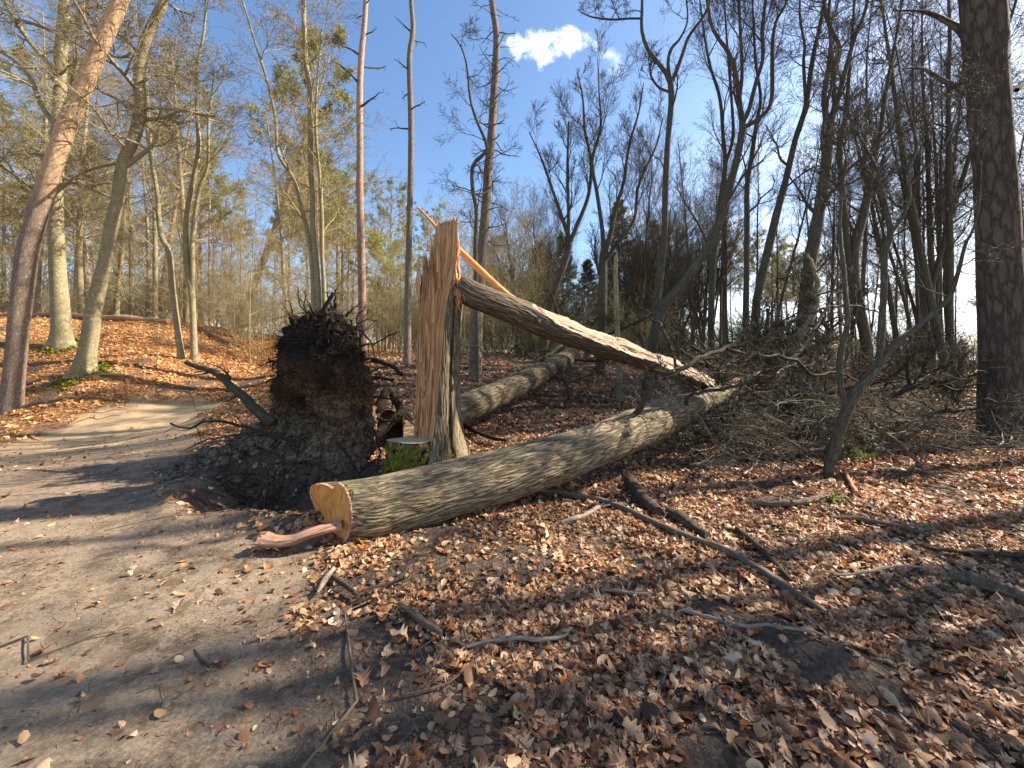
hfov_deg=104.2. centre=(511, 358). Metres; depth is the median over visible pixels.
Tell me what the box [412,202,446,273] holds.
pine tree
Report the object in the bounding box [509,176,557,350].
sapling
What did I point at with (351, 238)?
pine tree
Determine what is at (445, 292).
broken tree
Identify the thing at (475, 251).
oak tree
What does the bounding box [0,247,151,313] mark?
bare shrub
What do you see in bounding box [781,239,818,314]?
oak tree
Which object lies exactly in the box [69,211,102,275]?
pine tree
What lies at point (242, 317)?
bare shrub
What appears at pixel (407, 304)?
pine tree
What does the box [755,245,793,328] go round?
pine tree
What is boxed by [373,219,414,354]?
sapling
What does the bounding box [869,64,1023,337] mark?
oak tree
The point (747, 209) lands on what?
oak tree
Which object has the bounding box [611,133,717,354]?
oak tree
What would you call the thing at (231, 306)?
bare shrub
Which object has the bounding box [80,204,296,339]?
bare shrub
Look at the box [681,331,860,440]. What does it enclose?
fallen branch
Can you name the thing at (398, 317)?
bare shrub
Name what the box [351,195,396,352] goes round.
sapling
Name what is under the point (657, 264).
spruce tree
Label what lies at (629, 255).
oak tree
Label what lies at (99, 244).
pine tree
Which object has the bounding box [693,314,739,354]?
bare shrub
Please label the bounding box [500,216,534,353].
sapling
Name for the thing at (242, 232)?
beech tree
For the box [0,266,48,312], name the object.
bare shrub
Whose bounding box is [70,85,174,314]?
beech tree
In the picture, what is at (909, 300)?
oak tree
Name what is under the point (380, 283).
sapling
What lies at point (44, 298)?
bare shrub
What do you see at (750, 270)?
pine tree
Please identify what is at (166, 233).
pine tree
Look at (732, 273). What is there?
oak tree
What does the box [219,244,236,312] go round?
sapling
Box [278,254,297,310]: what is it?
sapling
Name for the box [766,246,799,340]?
pine tree
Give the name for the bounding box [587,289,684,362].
bare shrub
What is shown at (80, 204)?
beech tree
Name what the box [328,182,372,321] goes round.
beech tree
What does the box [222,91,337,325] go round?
beech tree
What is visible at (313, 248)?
beech tree
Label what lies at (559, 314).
bare shrub
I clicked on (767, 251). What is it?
oak tree
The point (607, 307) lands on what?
spruce tree
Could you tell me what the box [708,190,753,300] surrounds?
oak tree
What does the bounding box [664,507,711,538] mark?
round log
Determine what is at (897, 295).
oak tree
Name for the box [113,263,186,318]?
bare shrub
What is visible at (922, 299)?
oak tree
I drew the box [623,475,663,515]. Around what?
round log
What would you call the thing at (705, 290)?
oak tree
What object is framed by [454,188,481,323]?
sapling
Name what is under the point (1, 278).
bare shrub
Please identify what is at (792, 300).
pine tree
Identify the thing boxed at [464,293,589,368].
fallen branch
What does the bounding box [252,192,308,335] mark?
sapling
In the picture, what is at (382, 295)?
sapling
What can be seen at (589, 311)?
bare shrub
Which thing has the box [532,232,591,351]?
spruce tree
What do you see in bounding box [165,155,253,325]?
pine tree
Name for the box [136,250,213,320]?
bare shrub
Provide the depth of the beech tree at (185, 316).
27.90 m
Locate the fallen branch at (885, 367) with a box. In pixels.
[728,304,977,407]
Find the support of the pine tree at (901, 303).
on the ground
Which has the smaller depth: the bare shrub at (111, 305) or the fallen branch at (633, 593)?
the fallen branch at (633, 593)
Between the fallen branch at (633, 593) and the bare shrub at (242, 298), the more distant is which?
the bare shrub at (242, 298)
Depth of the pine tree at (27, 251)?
11.46 m
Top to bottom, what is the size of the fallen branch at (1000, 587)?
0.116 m
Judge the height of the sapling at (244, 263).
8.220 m
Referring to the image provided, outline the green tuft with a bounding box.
[827,492,850,503]
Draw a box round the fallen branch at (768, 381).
[647,338,804,408]
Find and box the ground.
[0,318,1023,767]
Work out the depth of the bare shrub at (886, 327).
25.16 m
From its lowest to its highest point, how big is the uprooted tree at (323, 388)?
5.658 m
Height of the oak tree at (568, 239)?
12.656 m
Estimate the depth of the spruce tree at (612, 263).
25.48 m
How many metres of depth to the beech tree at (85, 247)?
25.53 m
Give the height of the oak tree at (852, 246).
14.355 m
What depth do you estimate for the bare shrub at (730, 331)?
29.26 m
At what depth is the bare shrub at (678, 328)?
24.83 m
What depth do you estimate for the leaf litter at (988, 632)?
2.52 m
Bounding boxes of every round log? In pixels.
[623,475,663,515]
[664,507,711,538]
[687,453,758,468]
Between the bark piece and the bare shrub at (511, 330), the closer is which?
the bark piece
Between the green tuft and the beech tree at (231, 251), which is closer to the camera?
the green tuft
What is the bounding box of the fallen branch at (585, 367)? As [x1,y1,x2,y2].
[577,360,609,371]
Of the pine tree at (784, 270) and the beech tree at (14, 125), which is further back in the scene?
the pine tree at (784, 270)
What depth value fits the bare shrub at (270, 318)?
32.57 m
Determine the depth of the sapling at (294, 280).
20.86 m
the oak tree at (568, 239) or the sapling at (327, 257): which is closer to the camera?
the oak tree at (568, 239)
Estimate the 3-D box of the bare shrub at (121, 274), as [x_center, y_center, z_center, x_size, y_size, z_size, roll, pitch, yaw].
[-23.313,-6.958,23.705,9.828,9.518,11.398,0,0,7]
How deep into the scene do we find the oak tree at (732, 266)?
43.57 m
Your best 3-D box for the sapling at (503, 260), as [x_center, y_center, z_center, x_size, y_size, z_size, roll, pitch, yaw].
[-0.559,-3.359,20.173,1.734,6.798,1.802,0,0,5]
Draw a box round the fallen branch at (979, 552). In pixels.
[935,538,1023,574]
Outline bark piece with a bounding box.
[316,567,335,593]
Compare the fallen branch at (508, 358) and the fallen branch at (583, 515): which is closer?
the fallen branch at (583, 515)
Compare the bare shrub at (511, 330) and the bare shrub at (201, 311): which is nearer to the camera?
the bare shrub at (511, 330)
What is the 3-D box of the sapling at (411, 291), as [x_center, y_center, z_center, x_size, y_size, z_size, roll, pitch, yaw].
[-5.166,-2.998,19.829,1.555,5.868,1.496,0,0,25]
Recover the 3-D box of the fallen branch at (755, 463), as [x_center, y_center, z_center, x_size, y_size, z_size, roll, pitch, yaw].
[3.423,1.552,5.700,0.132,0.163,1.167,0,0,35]
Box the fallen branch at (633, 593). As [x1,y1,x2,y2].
[605,588,648,599]
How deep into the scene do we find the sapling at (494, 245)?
21.64 m
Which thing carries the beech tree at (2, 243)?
on the ground
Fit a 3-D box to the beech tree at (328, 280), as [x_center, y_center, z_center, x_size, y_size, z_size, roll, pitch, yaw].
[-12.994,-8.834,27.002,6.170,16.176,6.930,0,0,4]
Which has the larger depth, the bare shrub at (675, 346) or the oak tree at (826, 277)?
the oak tree at (826, 277)
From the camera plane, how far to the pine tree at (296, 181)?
36.07 m
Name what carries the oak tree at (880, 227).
on the ground
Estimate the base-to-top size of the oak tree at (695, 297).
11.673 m
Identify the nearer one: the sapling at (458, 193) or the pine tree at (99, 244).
the sapling at (458, 193)
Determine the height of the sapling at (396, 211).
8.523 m
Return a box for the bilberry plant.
[845,448,878,459]
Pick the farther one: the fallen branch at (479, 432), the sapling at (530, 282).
the sapling at (530, 282)
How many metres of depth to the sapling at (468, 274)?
17.02 m
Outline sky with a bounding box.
[0,0,1023,359]
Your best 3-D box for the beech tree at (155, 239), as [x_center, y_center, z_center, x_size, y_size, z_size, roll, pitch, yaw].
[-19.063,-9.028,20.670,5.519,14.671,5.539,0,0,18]
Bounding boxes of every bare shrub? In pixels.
[0,202,168,311]
[0,214,73,312]
[0,240,114,312]
[0,247,47,312]
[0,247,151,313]
[0,254,75,312]
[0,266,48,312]
[0,279,44,312]
[11,232,160,314]
[13,156,235,318]
[39,227,181,314]
[41,267,76,310]
[42,242,139,313]
[69,170,310,318]
[71,237,219,321]
[73,274,136,311]
[73,278,142,314]
[74,291,135,314]
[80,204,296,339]
[91,237,212,323]
[108,297,144,314]
[109,288,170,318]
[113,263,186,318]
[122,226,264,326]
[122,284,179,318]
[124,223,262,324]
[128,260,284,361]
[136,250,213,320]
[138,277,182,321]
[141,225,272,324]
[167,254,294,339]
[169,244,250,326]
[182,293,210,323]
[195,264,289,335]
[197,230,369,333]
[208,286,285,344]
[222,241,344,336]
[227,260,357,323]
[250,296,302,333]
[278,258,381,315]
[283,284,391,347]
[328,251,418,348]
[334,210,467,350]
[335,221,492,352]
[342,252,420,351]
[343,302,382,340]
[352,233,429,346]
[352,294,413,348]
[366,264,418,350]
[370,294,402,351]
[374,295,417,351]
[377,240,469,347]
[379,245,489,351]
[382,211,581,357]
[398,212,517,351]
[417,208,528,351]
[460,239,575,353]
[461,208,551,356]
[482,329,508,351]
[483,278,546,355]
[486,219,580,353]
[504,265,554,353]
[516,271,610,357]
[531,244,648,358]
[541,262,597,357]
[564,270,643,355]
[583,284,635,332]
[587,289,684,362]
[607,279,651,362]
[607,289,678,348]
[660,310,699,355]
[660,330,701,360]
[668,303,732,357]
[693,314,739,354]
[697,291,823,356]
[697,313,750,355]
[850,304,913,359]
[851,299,972,370]
[855,297,971,368]
[891,307,977,376]
[898,325,976,371]
[954,303,976,355]
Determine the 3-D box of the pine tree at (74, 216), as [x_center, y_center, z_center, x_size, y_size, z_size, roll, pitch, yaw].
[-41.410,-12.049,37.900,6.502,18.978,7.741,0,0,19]
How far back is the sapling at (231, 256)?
25.19 m
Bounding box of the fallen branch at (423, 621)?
[397,601,442,635]
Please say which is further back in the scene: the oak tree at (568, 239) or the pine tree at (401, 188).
the pine tree at (401, 188)
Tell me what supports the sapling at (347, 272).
on the ground
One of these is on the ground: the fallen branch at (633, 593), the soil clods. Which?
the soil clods
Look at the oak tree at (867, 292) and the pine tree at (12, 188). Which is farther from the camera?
the oak tree at (867, 292)
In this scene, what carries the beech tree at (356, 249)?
on the ground
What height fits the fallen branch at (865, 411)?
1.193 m
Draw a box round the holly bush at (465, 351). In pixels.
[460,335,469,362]
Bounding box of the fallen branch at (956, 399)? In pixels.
[857,336,1023,435]
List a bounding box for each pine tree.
[0,0,129,414]
[0,39,117,176]
[0,102,72,310]
[0,128,86,228]
[0,178,46,274]
[0,178,47,253]
[15,213,86,308]
[16,130,119,311]
[34,115,127,287]
[42,219,75,264]
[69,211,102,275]
[87,215,150,266]
[128,189,204,279]
[137,128,228,321]
[141,47,235,318]
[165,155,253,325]
[190,174,255,326]
[236,21,368,329]
[255,229,287,332]
[263,126,356,266]
[267,182,319,304]
[275,171,329,303]
[278,138,349,244]
[283,139,349,237]
[293,219,335,265]
[316,191,371,264]
[318,160,375,313]
[329,0,386,352]
[364,169,418,348]
[389,0,425,364]
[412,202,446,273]
[487,233,519,348]
[711,217,750,289]
[728,229,767,315]
[753,235,802,320]
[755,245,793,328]
[758,258,791,317]
[762,265,797,308]
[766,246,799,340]
[785,249,828,301]
[788,256,829,301]
[820,246,860,330]
[877,272,911,313]
[892,0,1023,441]
[898,282,915,319]
[957,279,975,315]
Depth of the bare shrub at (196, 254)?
37.59 m
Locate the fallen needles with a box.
[0,460,824,767]
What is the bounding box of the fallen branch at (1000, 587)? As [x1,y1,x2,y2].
[949,569,1023,602]
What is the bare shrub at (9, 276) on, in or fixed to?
on the ground
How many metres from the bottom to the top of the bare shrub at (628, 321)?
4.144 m
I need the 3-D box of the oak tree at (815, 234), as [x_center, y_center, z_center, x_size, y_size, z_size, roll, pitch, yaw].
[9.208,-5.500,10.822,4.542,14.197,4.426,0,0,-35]
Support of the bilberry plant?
on the ground
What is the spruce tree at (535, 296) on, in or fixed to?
on the ground
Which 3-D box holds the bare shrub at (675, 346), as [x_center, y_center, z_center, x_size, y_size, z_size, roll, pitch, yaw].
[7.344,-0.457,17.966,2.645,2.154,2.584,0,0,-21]
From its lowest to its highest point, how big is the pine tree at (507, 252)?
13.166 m
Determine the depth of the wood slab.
3.30 m
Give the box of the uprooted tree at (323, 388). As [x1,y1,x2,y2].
[91,272,675,513]
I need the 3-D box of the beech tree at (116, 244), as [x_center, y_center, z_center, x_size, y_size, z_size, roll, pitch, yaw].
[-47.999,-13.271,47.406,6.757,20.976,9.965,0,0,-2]
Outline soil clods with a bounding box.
[162,413,339,509]
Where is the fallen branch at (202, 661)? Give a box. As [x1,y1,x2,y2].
[193,648,217,667]
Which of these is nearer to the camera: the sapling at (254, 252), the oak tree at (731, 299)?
the sapling at (254, 252)
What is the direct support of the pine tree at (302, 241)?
on the ground
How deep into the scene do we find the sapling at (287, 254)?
24.18 m
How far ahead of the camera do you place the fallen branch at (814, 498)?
4.10 m
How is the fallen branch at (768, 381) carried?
on the ground
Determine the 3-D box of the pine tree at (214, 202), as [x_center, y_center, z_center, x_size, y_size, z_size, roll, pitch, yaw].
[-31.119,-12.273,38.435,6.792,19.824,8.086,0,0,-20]
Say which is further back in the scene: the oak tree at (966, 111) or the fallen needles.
the oak tree at (966, 111)
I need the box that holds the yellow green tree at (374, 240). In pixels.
[345,223,422,350]
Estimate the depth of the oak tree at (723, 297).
23.45 m
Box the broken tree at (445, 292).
[383,205,752,474]
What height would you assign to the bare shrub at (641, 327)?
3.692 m
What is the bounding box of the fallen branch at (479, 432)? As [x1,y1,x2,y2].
[463,424,507,441]
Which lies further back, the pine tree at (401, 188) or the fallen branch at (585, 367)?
the pine tree at (401, 188)
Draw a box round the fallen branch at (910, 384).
[843,323,998,406]
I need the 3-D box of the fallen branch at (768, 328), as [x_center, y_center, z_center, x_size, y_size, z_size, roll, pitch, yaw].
[7.144,-0.719,10.510,8.965,2.931,3.420,0,0,-28]
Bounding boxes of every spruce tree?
[513,242,560,352]
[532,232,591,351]
[570,258,610,329]
[586,200,653,342]
[589,257,613,356]
[592,283,613,355]
[621,245,661,350]
[621,254,661,351]
[644,220,687,349]
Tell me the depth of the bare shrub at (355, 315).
23.35 m
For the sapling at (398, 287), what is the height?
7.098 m
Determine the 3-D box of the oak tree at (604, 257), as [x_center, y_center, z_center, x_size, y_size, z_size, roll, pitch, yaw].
[4.255,-5.939,15.553,3.854,13.550,2.558,0,0,0]
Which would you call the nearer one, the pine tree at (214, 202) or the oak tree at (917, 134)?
the oak tree at (917, 134)
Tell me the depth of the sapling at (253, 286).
17.16 m
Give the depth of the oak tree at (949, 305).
15.54 m
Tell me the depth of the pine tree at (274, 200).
31.96 m
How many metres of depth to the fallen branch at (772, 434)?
5.67 m
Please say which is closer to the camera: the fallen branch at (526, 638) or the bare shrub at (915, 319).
the fallen branch at (526, 638)
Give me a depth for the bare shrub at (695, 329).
23.52 m
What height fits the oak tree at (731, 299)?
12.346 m
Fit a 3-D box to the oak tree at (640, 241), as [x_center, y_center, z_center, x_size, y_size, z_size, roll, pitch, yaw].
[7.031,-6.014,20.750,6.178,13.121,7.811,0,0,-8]
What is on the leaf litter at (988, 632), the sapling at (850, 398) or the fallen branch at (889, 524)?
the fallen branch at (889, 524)
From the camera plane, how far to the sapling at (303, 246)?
18.71 m
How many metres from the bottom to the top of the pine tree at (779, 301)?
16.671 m
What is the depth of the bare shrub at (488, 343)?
26.33 m
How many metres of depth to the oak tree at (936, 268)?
15.76 m
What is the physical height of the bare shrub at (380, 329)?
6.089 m
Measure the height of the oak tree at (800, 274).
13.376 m
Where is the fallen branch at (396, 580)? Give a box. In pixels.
[361,565,407,591]
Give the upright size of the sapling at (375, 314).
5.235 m
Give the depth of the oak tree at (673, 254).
24.33 m
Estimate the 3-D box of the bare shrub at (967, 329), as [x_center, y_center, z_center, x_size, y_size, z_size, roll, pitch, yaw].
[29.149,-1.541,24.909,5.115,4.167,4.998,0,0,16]
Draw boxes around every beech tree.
[0,0,119,312]
[0,0,174,356]
[0,3,153,313]
[0,43,47,248]
[0,85,72,272]
[1,0,255,392]
[1,51,151,302]
[45,187,102,283]
[46,50,184,314]
[60,0,267,361]
[66,166,141,303]
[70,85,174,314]
[84,38,205,318]
[87,199,139,312]
[88,86,194,316]
[93,197,158,295]
[104,37,252,322]
[134,148,225,321]
[151,123,235,322]
[202,211,226,318]
[204,206,263,301]
[206,196,267,302]
[218,0,402,310]
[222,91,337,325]
[263,95,356,294]
[290,144,378,303]
[298,173,366,309]
[321,195,377,319]
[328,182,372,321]
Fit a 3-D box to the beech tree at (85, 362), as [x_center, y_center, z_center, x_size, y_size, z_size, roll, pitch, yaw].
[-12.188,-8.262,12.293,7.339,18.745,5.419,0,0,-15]
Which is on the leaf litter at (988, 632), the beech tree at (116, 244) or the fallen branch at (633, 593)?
the fallen branch at (633, 593)
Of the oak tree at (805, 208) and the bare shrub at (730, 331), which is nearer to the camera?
the oak tree at (805, 208)
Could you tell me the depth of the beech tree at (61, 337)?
15.82 m
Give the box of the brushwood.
[460,324,1023,492]
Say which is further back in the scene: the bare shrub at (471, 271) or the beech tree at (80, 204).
the bare shrub at (471, 271)
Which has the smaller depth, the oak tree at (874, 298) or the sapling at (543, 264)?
the sapling at (543, 264)
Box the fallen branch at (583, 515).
[560,503,604,523]
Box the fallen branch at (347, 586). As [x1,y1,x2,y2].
[331,574,366,597]
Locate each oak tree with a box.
[428,13,522,382]
[464,170,563,352]
[497,177,588,288]
[498,182,586,310]
[524,55,620,362]
[573,20,679,376]
[573,237,630,310]
[576,0,712,394]
[584,178,676,341]
[593,107,744,347]
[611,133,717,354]
[624,191,741,325]
[626,183,720,347]
[640,0,817,400]
[660,129,784,354]
[667,180,742,356]
[671,130,711,332]
[672,224,741,355]
[676,0,812,371]
[676,251,719,335]
[682,0,813,331]
[689,122,756,363]
[690,109,797,282]
[690,187,733,356]
[694,136,751,339]
[694,137,765,353]
[706,181,750,324]
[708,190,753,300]
[717,226,754,355]
[718,209,742,298]
[729,94,849,347]
[735,253,758,319]
[739,0,890,399]
[752,167,803,341]
[762,239,787,318]
[765,0,950,411]
[767,0,960,402]
[781,142,843,359]
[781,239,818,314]
[782,232,830,314]
[786,102,871,361]
[791,0,962,379]
[794,1,972,374]
[808,145,889,361]
[817,160,901,334]
[818,151,899,279]
[819,169,875,361]
[820,218,841,316]
[823,137,872,362]
[824,130,923,345]
[829,0,1023,372]
[829,72,968,374]
[830,0,1023,377]
[836,2,1020,362]
[843,98,974,318]
[845,157,945,290]
[852,174,913,347]
[854,51,974,376]
[860,239,879,325]
[862,1,971,346]
[865,221,898,329]
[866,200,912,318]
[869,0,1023,367]
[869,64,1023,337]
[874,0,971,371]
[877,231,914,308]
[878,183,925,307]
[895,3,1022,359]
[895,40,973,287]
[895,139,970,298]
[898,266,914,324]
[900,41,972,325]
[910,0,1023,207]
[919,0,1023,238]
[926,143,973,278]
[935,87,1023,280]
[943,243,974,342]
[951,16,1023,223]
[954,152,1018,278]
[954,184,974,282]
[1011,6,1023,182]
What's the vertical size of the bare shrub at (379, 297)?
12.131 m
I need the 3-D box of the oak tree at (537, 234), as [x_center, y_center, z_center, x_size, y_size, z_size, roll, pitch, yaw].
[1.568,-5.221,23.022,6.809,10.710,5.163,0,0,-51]
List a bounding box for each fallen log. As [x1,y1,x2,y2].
[0,312,169,323]
[53,373,131,377]
[197,326,229,343]
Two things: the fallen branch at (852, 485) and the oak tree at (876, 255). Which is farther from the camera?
the oak tree at (876, 255)
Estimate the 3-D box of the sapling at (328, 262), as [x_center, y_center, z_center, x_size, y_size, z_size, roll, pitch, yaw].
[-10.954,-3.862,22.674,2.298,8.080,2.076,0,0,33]
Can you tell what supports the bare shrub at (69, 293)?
on the ground
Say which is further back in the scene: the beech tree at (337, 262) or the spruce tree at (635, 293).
the beech tree at (337, 262)
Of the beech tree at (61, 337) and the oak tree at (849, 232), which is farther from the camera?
the oak tree at (849, 232)
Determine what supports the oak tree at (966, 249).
on the ground
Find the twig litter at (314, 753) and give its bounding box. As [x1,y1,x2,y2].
[0,319,1023,767]
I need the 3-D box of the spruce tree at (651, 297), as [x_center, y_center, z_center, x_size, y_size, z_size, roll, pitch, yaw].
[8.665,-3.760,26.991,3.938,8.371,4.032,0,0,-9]
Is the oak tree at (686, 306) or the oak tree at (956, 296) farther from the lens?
the oak tree at (956, 296)
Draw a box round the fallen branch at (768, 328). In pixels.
[646,283,889,387]
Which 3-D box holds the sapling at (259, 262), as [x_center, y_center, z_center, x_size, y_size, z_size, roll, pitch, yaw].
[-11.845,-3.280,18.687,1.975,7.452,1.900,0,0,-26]
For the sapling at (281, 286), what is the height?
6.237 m
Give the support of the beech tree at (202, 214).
on the ground
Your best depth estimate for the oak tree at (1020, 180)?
23.26 m
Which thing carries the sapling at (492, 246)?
on the ground
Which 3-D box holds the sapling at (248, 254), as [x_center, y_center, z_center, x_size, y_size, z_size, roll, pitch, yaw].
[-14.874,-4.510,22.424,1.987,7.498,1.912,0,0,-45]
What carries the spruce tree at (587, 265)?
on the ground
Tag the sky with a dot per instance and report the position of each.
(553, 38)
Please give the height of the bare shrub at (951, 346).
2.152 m
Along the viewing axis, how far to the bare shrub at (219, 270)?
48.16 m
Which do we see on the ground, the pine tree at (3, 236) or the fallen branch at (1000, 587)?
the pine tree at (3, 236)
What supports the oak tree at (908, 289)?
on the ground
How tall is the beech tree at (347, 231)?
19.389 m
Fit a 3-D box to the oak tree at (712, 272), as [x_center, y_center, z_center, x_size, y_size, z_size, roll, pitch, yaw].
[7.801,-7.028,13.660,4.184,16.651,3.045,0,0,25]
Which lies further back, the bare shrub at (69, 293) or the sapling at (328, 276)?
the bare shrub at (69, 293)
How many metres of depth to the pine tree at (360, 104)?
14.50 m
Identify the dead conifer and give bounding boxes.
[451,0,520,378]
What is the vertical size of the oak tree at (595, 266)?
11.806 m
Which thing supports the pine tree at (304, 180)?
on the ground
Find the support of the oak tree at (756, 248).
on the ground
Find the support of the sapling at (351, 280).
on the ground
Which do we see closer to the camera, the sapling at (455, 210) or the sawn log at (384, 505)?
the sawn log at (384, 505)
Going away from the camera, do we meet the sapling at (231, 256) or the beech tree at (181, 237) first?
the sapling at (231, 256)
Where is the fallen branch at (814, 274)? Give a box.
[771,246,864,356]
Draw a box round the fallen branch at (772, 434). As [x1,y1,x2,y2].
[657,379,846,458]
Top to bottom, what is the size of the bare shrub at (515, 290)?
7.238 m
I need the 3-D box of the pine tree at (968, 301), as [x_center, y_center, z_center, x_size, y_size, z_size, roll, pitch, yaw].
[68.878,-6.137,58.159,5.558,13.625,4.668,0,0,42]
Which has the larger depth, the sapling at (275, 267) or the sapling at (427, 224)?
the sapling at (275, 267)
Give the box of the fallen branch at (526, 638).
[465,632,568,647]
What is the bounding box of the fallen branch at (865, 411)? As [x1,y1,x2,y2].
[832,390,986,480]
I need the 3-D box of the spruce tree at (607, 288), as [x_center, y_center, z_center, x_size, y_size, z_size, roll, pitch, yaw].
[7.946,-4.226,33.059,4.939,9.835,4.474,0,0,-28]
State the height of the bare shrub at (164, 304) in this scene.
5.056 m
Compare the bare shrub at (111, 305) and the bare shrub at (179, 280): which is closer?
the bare shrub at (179, 280)
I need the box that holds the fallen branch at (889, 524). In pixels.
[828,515,928,535]
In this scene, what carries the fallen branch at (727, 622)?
on the leaf litter at (988, 632)
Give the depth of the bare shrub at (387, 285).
25.41 m
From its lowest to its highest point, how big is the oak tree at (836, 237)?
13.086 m
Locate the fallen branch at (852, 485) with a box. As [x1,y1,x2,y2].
[843,469,857,493]
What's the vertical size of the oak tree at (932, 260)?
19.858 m
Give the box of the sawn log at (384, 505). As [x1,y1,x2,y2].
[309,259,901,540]
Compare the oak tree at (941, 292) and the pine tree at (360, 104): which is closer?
the pine tree at (360, 104)
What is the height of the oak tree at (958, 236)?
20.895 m
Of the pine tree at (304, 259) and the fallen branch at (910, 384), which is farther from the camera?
the pine tree at (304, 259)
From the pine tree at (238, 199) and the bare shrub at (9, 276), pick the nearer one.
the bare shrub at (9, 276)
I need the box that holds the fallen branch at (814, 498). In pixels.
[746,490,825,506]
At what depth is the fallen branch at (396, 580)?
2.75 m
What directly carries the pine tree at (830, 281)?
on the ground
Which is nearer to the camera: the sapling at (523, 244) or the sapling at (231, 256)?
the sapling at (523, 244)
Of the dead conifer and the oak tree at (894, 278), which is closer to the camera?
the dead conifer
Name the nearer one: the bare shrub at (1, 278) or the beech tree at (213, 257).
the bare shrub at (1, 278)
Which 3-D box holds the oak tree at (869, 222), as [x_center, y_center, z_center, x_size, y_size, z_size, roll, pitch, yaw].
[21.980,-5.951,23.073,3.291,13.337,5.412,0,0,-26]
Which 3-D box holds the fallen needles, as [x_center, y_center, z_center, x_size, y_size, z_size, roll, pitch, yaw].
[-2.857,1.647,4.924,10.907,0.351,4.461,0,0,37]
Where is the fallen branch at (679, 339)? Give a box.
[592,291,807,372]
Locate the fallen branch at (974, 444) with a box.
[872,429,1005,450]
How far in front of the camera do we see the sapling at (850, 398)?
5.28 m
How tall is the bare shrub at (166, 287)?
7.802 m
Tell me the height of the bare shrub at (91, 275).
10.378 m
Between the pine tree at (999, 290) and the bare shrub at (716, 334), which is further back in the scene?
the bare shrub at (716, 334)
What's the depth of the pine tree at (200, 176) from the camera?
30.00 m
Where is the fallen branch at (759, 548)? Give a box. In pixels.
[734,526,792,580]
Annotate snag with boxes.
[605,254,624,400]
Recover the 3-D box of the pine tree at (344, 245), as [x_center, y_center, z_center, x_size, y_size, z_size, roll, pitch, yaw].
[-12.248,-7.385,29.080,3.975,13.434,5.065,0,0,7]
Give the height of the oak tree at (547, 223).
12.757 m
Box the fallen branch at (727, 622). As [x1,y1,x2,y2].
[682,608,849,644]
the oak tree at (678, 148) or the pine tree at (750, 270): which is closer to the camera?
the oak tree at (678, 148)
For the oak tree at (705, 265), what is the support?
on the ground
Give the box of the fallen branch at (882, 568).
[817,551,959,578]
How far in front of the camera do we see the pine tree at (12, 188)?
34.32 m
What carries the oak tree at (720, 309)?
on the ground
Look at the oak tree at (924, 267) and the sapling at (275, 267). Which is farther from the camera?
the sapling at (275, 267)
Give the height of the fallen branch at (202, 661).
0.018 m
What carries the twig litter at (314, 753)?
on the ground
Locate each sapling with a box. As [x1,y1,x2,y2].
[178,224,212,323]
[207,211,246,336]
[209,233,250,358]
[210,223,248,319]
[218,162,279,363]
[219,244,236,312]
[228,199,271,342]
[229,214,265,311]
[232,210,280,362]
[233,236,262,304]
[239,203,273,333]
[240,237,275,354]
[248,229,292,359]
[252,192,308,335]
[257,215,286,336]
[265,204,307,317]
[273,246,299,326]
[274,164,339,316]
[277,250,296,313]
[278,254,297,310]
[281,240,308,324]
[283,179,338,310]
[284,227,310,310]
[301,223,339,307]
[304,227,337,303]
[319,251,347,304]
[329,227,357,316]
[339,239,370,321]
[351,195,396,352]
[366,204,402,351]
[367,256,390,348]
[368,279,385,352]
[371,245,398,346]
[373,194,426,351]
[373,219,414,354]
[375,222,413,352]
[380,232,416,351]
[388,238,419,331]
[415,188,443,264]
[420,186,467,284]
[433,194,466,316]
[444,189,472,305]
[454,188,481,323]
[458,206,480,310]
[458,214,479,347]
[461,241,489,327]
[467,197,512,344]
[472,205,512,349]
[479,200,516,352]
[483,248,499,350]
[488,231,516,330]
[489,199,526,356]
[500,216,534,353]
[504,196,544,346]
[505,182,546,348]
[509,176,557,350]
[513,200,554,347]
[535,228,563,306]
[536,254,557,305]
[797,0,1023,478]
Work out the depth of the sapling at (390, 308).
20.64 m
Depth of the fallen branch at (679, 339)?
11.28 m
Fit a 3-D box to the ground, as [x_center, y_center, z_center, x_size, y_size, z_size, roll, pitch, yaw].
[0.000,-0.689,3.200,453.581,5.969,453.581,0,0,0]
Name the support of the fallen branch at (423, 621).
on the leaf litter at (988, 632)
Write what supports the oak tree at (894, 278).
on the ground
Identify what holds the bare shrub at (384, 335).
on the ground
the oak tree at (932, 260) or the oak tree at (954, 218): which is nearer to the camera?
the oak tree at (932, 260)
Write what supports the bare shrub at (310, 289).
on the ground
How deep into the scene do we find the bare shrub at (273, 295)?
25.76 m
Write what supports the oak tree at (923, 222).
on the ground
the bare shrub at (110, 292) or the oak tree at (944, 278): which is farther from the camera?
the bare shrub at (110, 292)
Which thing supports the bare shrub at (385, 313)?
on the ground
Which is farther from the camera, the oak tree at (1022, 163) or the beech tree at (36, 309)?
the beech tree at (36, 309)
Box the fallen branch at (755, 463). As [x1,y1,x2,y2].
[742,457,757,477]
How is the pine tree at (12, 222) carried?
on the ground
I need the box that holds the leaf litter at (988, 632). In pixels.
[0,316,1023,767]
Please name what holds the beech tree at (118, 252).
on the ground
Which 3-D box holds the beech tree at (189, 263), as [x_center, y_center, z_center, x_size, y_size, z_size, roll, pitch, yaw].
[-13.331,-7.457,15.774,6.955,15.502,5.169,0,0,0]
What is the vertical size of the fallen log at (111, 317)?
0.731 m
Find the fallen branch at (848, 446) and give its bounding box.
[634,390,878,470]
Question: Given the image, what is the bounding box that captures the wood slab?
[250,520,341,550]
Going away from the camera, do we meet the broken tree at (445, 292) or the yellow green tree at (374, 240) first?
the broken tree at (445, 292)
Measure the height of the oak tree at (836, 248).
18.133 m

